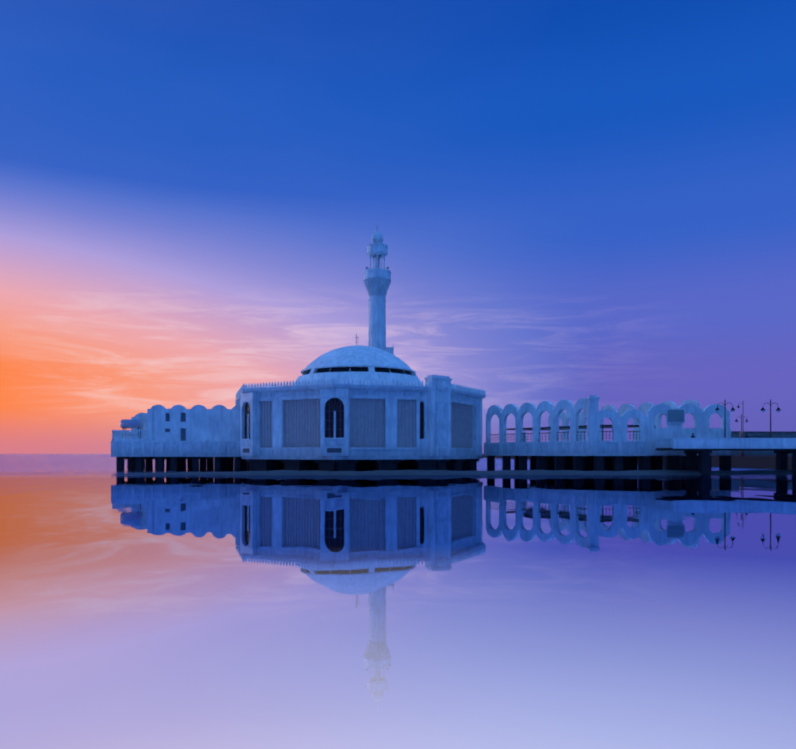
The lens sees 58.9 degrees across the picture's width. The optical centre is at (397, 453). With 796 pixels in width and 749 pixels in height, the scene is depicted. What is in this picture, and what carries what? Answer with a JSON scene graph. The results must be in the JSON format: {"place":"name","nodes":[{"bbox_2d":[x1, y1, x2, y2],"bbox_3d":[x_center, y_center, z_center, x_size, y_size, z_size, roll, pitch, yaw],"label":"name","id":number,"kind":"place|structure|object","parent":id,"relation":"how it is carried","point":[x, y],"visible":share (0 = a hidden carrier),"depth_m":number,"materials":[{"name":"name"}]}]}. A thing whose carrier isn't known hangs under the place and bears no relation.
{"place":"outdoors","nodes":[
{"label":"outdoors","id":0,"kind":"place"},
{"bbox_2d":[0,454,795,748],"bbox_3d":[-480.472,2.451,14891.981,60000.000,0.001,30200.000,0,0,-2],"label":"sea","id":1,"kind":"structure","parent":0,"point":[397,611],"depth_m":11.08,"materials":[{"name":"liquid"}]},
{"bbox_2d":[116,457,244,470],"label":"support pilings","id":2,"kind":"object","parent":1,"relation":"on","point":[179,463],"visible":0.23,"depth_m":102.56,"materials":[{"name":"concrete"}]},
{"bbox_2d":[111,405,241,456],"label":"wing","id":3,"kind":"structure","parent":2,"relation":"on","point":[193,431],"depth_m":99.03,"materials":[{"name":"white paint"}]},
{"bbox_2d":[120,419,143,438],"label":"water tank","id":4,"kind":"object","parent":3,"relation":"on","point":[125,424],"visible":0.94,"depth_m":99.28,"materials":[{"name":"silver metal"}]},
{"bbox_2d":[242,459,479,470],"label":"hall piles","id":5,"kind":"object","parent":1,"relation":"in","point":[362,465],"visible":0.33,"depth_m":91.13,"materials":[{"name":"concrete"}]},
{"bbox_2d":[235,375,485,459],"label":"prayer hall","id":6,"kind":"structure","parent":5,"relation":"on","point":[437,417],"depth_m":88.70,"materials":[{"name":"white paint"}]},
{"bbox_2d":[295,345,420,385],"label":"dome","id":7,"kind":"structure","parent":6,"relation":"on","point":[360,362],"depth_m":96.78,"materials":[{"name":"white paint"}]},
{"bbox_2d":[363,224,393,354],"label":"minaret","id":8,"kind":"object","parent":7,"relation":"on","point":[377,280],"visible":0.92,"depth_m":116.47,"materials":[{"name":"white paint"}]},
{"bbox_2d":[115,470,793,474],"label":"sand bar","id":9,"kind":"object","parent":1,"relation":"on","point":[546,472],"visible":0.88,"depth_m":80.65,"materials":[{"name":"black"}]},
{"bbox_2d":[487,456,730,470],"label":"arcade piles","id":10,"kind":"object","parent":1,"relation":"on","point":[601,463],"visible":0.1,"depth_m":91.38,"materials":[{"name":"concrete"}]},
{"bbox_2d":[484,395,730,455],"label":"courtyard arcades","id":11,"kind":"object","parent":10,"relation":"on","point":[648,430],"visible":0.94,"depth_m":87.02,"materials":[{"name":"white paint"}]},
{"bbox_2d":[655,438,795,474],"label":"foot bridge","id":12,"kind":"structure","parent":1,"relation":"in","point":[704,448],"depth_m":80.20,"materials":[{"name":"white paint"}]},
{"bbox_2d":[715,400,734,437],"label":"street lamp","id":13,"kind":"object","parent":12,"relation":"on","point":[717,409],"visible":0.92,"depth_m":80.53,"materials":[{"name":"grey metal"}]},
{"bbox_2d":[761,399,780,437],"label":"street lamp","id":14,"kind":"object","parent":12,"relation":"on","point":[778,409],"visible":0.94,"depth_m":80.70,"materials":[{"name":"grey metal"}]},
{"bbox_2d":[0,0,795,453],"label":"sky","id":15,"kind":"structure","parent":0,"point":[572,200],"materials":[{"name":"blue"}]},
{"bbox_2d":[482,431,795,469],"bbox_3d":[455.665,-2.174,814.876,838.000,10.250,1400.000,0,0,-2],"label":"shore land","id":16,"kind":"structure","parent":0,"point":[759,459],"depth_m":131.67,"materials":[{"name":"black"}]},
{"bbox_2d":[735,414,747,455],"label":"street lamp","id":17,"kind":"object","parent":16,"relation":"on","point":[736,420],"visible":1,"depth_m":123.70,"materials":[{"name":"grey metal"}]}
]}

